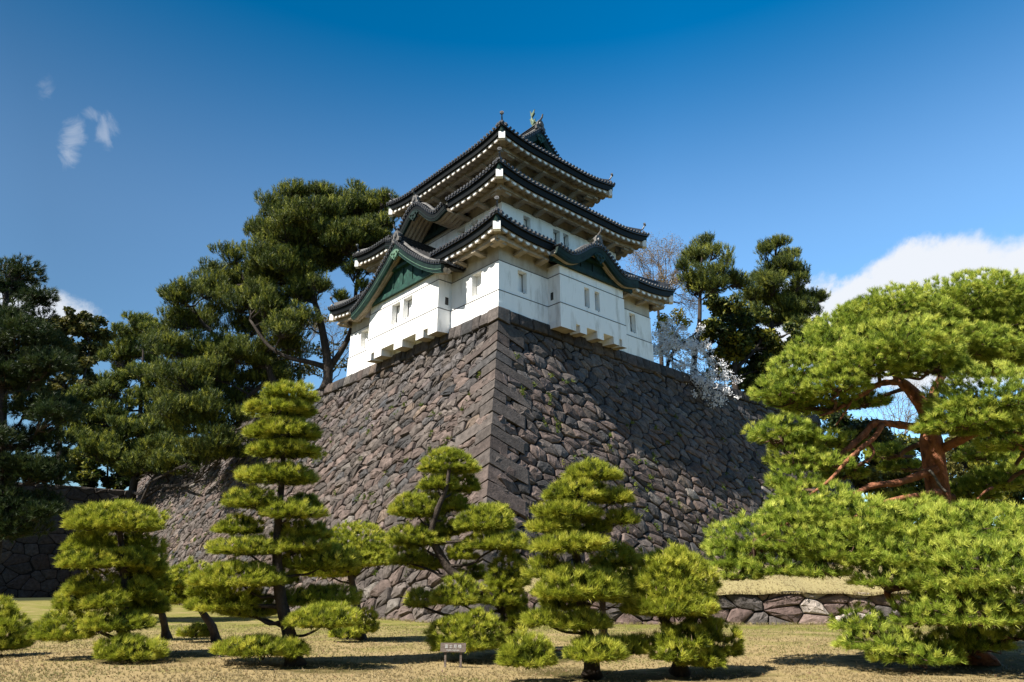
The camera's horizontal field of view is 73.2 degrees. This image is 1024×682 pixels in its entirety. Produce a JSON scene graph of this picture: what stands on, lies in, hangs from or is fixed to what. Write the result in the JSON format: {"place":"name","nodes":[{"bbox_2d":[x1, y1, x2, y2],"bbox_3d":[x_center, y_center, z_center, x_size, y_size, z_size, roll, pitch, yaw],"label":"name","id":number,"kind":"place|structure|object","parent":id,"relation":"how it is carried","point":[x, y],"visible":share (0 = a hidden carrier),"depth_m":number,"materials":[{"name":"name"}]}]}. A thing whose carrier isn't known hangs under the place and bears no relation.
{"place":"outdoors","nodes":[
{"label":"outdoors","id":0,"kind":"place"},
{"bbox_2d":[0,597,1023,681],"bbox_3d":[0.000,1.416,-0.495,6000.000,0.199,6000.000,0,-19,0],"label":"ground","id":1,"kind":"structure","parent":0,"point":[34,608],"depth_m":13.51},
{"bbox_2d":[0,593,35,652],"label":"clipped pine","id":2,"kind":"object","parent":1,"relation":"on","point":[14,639],"visible":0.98,"depth_m":14.35,"materials":[{"name":"green plant"}]},
{"bbox_2d":[0,252,90,559],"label":"layered pine","id":3,"kind":"object","parent":1,"relation":"on","point":[30,356],"visible":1,"depth_m":27.29,"materials":[{"name":"green plant"}]},
{"bbox_2d":[0,482,127,597],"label":"stone wall","id":4,"kind":"structure","parent":1,"relation":"on","point":[28,569],"depth_m":72.95,"materials":[{"name":"grey stone"}]},
{"bbox_2d":[15,423,134,489],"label":"evergreen tree","id":5,"kind":"object","parent":4,"relation":"on","point":[88,472],"visible":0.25,"depth_m":84.94,"materials":[{"name":"green plant"}]},
{"bbox_2d":[24,497,173,662],"bbox_3d":[-8.000,4.738,13.689,2.590,3.322,2.614,10,-22,-27],"label":"clipped pine","id":6,"kind":"object","parent":1,"relation":"on","point":[129,591],"visible":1,"depth_m":13.63,"materials":[{"name":"green plant"}]},
{"bbox_2d":[150,557,175,639],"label":"clipped pine","id":7,"kind":"object","parent":1,"relation":"on","point":[166,633],"visible":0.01,"depth_m":19.00,"materials":[{"name":"brown plant"}]},
{"bbox_2d":[156,555,222,641],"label":"clipped pine","id":8,"kind":"object","parent":1,"relation":"on","point":[208,628],"visible":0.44,"depth_m":17.69,"materials":[{"name":"green plant"}]},
{"bbox_2d":[181,378,364,666],"bbox_3d":[-4.597,3.521,13.888,3.501,5.724,2.336,4,-20,-10],"label":"clipped pine","id":9,"kind":"object","parent":1,"relation":"on","point":[284,427],"visible":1,"depth_m":13.50,"materials":[{"name":"green plant"}]},
{"bbox_2d":[294,518,398,639],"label":"clipped pine","id":10,"kind":"object","parent":1,"relation":"on","point":[373,553],"visible":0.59,"depth_m":18.65,"materials":[{"name":"green plant"}]},
{"bbox_2d":[440,643,465,667],"bbox_3d":[-1.140,6.084,13.364,0.500,0.435,0.072,-2,-19,6],"label":"information board","id":11,"kind":"object","parent":1,"relation":"on","point":[445,648],"visible":1,"depth_m":13.38,"materials":[{"name":"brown wood"}]},
{"bbox_2d":[383,445,539,654],"bbox_3d":[-1.160,4.689,15.576,3.688,4.864,2.653,0,-19,0],"label":"clipped pine","id":12,"kind":"object","parent":1,"relation":"on","point":[435,532],"visible":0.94,"depth_m":15.56,"materials":[{"name":"green plant"}]},
{"bbox_2d":[71,306,910,624],"bbox_3d":[-9.151,16.935,65.934,43.166,16.844,72.246,16,-25,-39],"label":"stone rampart","id":13,"kind":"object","parent":1,"relation":"on","point":[507,440],"visible":0.38,"depth_m":38.91,"materials":[{"name":"grey stone"}]},
{"bbox_2d":[252,361,311,376],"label":"tree","id":14,"kind":"object","parent":13,"relation":"on","point":[296,368],"visible":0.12,"depth_m":60.38,"materials":[{"name":"green plant"}]},
{"bbox_2d":[150,352,793,607],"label":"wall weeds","id":15,"kind":"object","parent":13,"relation":"on","point":[557,431],"depth_m":38.06,"materials":[{"name":"green plant"}]},
{"bbox_2d":[327,109,675,375],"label":"castle keep","id":16,"kind":"structure","parent":13,"relation":"on","point":[502,214],"depth_m":43.53,"materials":[{"name":"white paint"}]},
{"bbox_2d":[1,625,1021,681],"bbox_3d":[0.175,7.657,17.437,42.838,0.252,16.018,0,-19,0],"label":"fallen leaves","id":17,"kind":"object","parent":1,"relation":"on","point":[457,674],"visible":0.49,"depth_m":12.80,"materials":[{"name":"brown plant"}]},
{"bbox_2d":[494,456,650,678],"bbox_3d":[1.203,3.941,12.352,2.077,3.905,2.923,-14,-24,35],"label":"clipped pine","id":18,"kind":"object","parent":1,"relation":"on","point":[577,490],"visible":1,"depth_m":12.02,"materials":[{"name":"green plant"}]},
{"bbox_2d":[598,569,623,638],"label":"clipped pine","id":19,"kind":"object","parent":1,"relation":"on","point":[602,605],"visible":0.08,"depth_m":19.03,"materials":[{"name":"green plant"}]},
{"bbox_2d":[616,542,747,676],"bbox_3d":[3.041,4.811,12.522,2.441,2.326,2.013,0,-19,0],"label":"clipped pine","id":20,"kind":"object","parent":1,"relation":"on","point":[668,584],"visible":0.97,"depth_m":12.12,"materials":[{"name":"green plant"}]},
{"bbox_2d":[528,592,1023,624],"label":"retaining wall","id":21,"kind":"structure","parent":1,"relation":"on","point":[768,609],"depth_m":26.32,"materials":[{"name":"stone"}]},
{"bbox_2d":[698,266,1023,668],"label":"red pine","id":22,"kind":"object","parent":1,"relation":"on","point":[972,328],"visible":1,"depth_m":13.74,"materials":[{"name":"green plant"}]},
{"bbox_2d":[834,417,906,502],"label":"conifer","id":23,"kind":"object","parent":1,"relation":"on","point":[886,433],"visible":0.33,"depth_m":60.54,"materials":[{"name":"green plant"}]},
{"bbox_2d":[872,460,1023,562],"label":"evergreen tree","id":24,"kind":"object","parent":1,"relation":"on","point":[1015,555],"depth_m":71.37,"materials":[{"name":"green plant"}]},
{"bbox_2d":[913,435,1006,559],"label":"conifer","id":25,"kind":"object","parent":1,"relation":"on","point":[960,468],"visible":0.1,"depth_m":62.58,"materials":[{"name":"green plant"}]},
{"bbox_2d":[967,421,1023,516],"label":"conifer","id":26,"kind":"object","parent":1,"relation":"on","point":[1014,496],"visible":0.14,"depth_m":57.96,"materials":[{"name":"green plant"}]},
{"bbox_2d":[0,0,1023,522],"label":"sky","id":27,"kind":"structure","parent":0,"point":[885,138],"materials":[{"name":"blue"}]},
{"bbox_2d":[173,564,1023,625],"bbox_3d":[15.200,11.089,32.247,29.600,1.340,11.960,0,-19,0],"label":"grass bank","id":28,"kind":"structure","parent":0,"point":[804,585],"depth_m":27.12,"materials":[{"name":"beige plant"}]},
{"bbox_2d":[813,410,924,523],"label":"tree","id":29,"kind":"object","parent":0,"point":[844,421],"visible":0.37,"depth_m":65.14,"materials":[{"name":"green plant"}]},
{"bbox_2d":[850,373,933,551],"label":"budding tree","id":30,"kind":"object","parent":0,"point":[908,418],"visible":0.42,"depth_m":72.12,"materials":[{"name":"grey plant"}]},
{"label":"terrain","id":31,"kind":"structure","parent":0,"visible":0},
{"bbox_2d":[12,306,117,484],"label":"camphor tree","id":32,"kind":"object","parent":31,"relation":"on","point":[85,325],"visible":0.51,"depth_m":90.45,"materials":[{"name":"green plant"}]},
{"bbox_2d":[59,309,248,504],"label":"black pine","id":33,"kind":"object","parent":31,"relation":"on","point":[152,449],"visible":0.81,"depth_m":72.69,"materials":[{"name":"green plant"}]},
{"bbox_2d":[135,239,319,456],"bbox_3d":[-23.436,-0.463,56.111,15.918,19.934,10.214,0,-19,0],"label":"black pine","id":34,"kind":"object","parent":31,"relation":"on","point":[200,393],"visible":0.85,"depth_m":54.61,"materials":[{"name":"green plant"}]},
{"bbox_2d":[256,299,349,368],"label":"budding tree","id":35,"kind":"object","parent":31,"relation":"on","point":[328,334],"visible":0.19,"depth_m":63.26,"materials":[{"name":"grey plant"}]},
{"bbox_2d":[277,314,347,381],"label":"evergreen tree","id":36,"kind":"object","parent":31,"relation":"on","point":[315,369],"visible":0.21,"depth_m":65.96,"materials":[{"name":"green plant"}]},
{"bbox_2d":[229,176,400,389],"bbox_3d":[-16.004,-4.985,54.512,14.422,18.131,8.922,0,-19,0],"label":"black pine","id":37,"kind":"object","parent":31,"relation":"on","point":[331,228],"visible":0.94,"depth_m":53.72,"materials":[{"name":"green plant"}]},
{"bbox_2d":[617,231,702,364],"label":"budding tree","id":38,"kind":"object","parent":31,"relation":"on","point":[661,275],"visible":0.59,"depth_m":63.12,"materials":[{"name":"grey plant"}]},
{"bbox_2d":[656,308,693,368],"bbox_3d":[12.215,0.723,52.770,2.880,6.214,4.257,0,-19,0],"label":"flowering shrub","id":39,"kind":"object","parent":31,"relation":"on","point":[664,316],"visible":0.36,"depth_m":52.52,"materials":[{"name":"green plant"}]},
{"bbox_2d":[651,306,744,407],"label":"cherry tree","id":40,"kind":"object","parent":31,"relation":"on","point":[692,344],"visible":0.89,"depth_m":48.98,"materials":[{"name":"white plant"}]},
{"bbox_2d":[673,230,757,375],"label":"slender pine","id":41,"kind":"object","parent":31,"relation":"on","point":[699,280],"visible":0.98,"depth_m":53.03,"materials":[{"name":"green plant"}]},
{"bbox_2d":[691,291,824,392],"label":"evergreen tree","id":42,"kind":"object","parent":31,"relation":"on","point":[731,340],"visible":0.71,"depth_m":56.55,"materials":[{"name":"green plant"}]},
{"bbox_2d":[733,233,830,374],"bbox_3d":[23.333,-1.823,59.470,10.634,15.443,6.876,0,-19,0],"label":"slender pine","id":43,"kind":"object","parent":31,"relation":"on","point":[796,300],"visible":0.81,"depth_m":59.65,"materials":[{"name":"green plant"}]}
]}

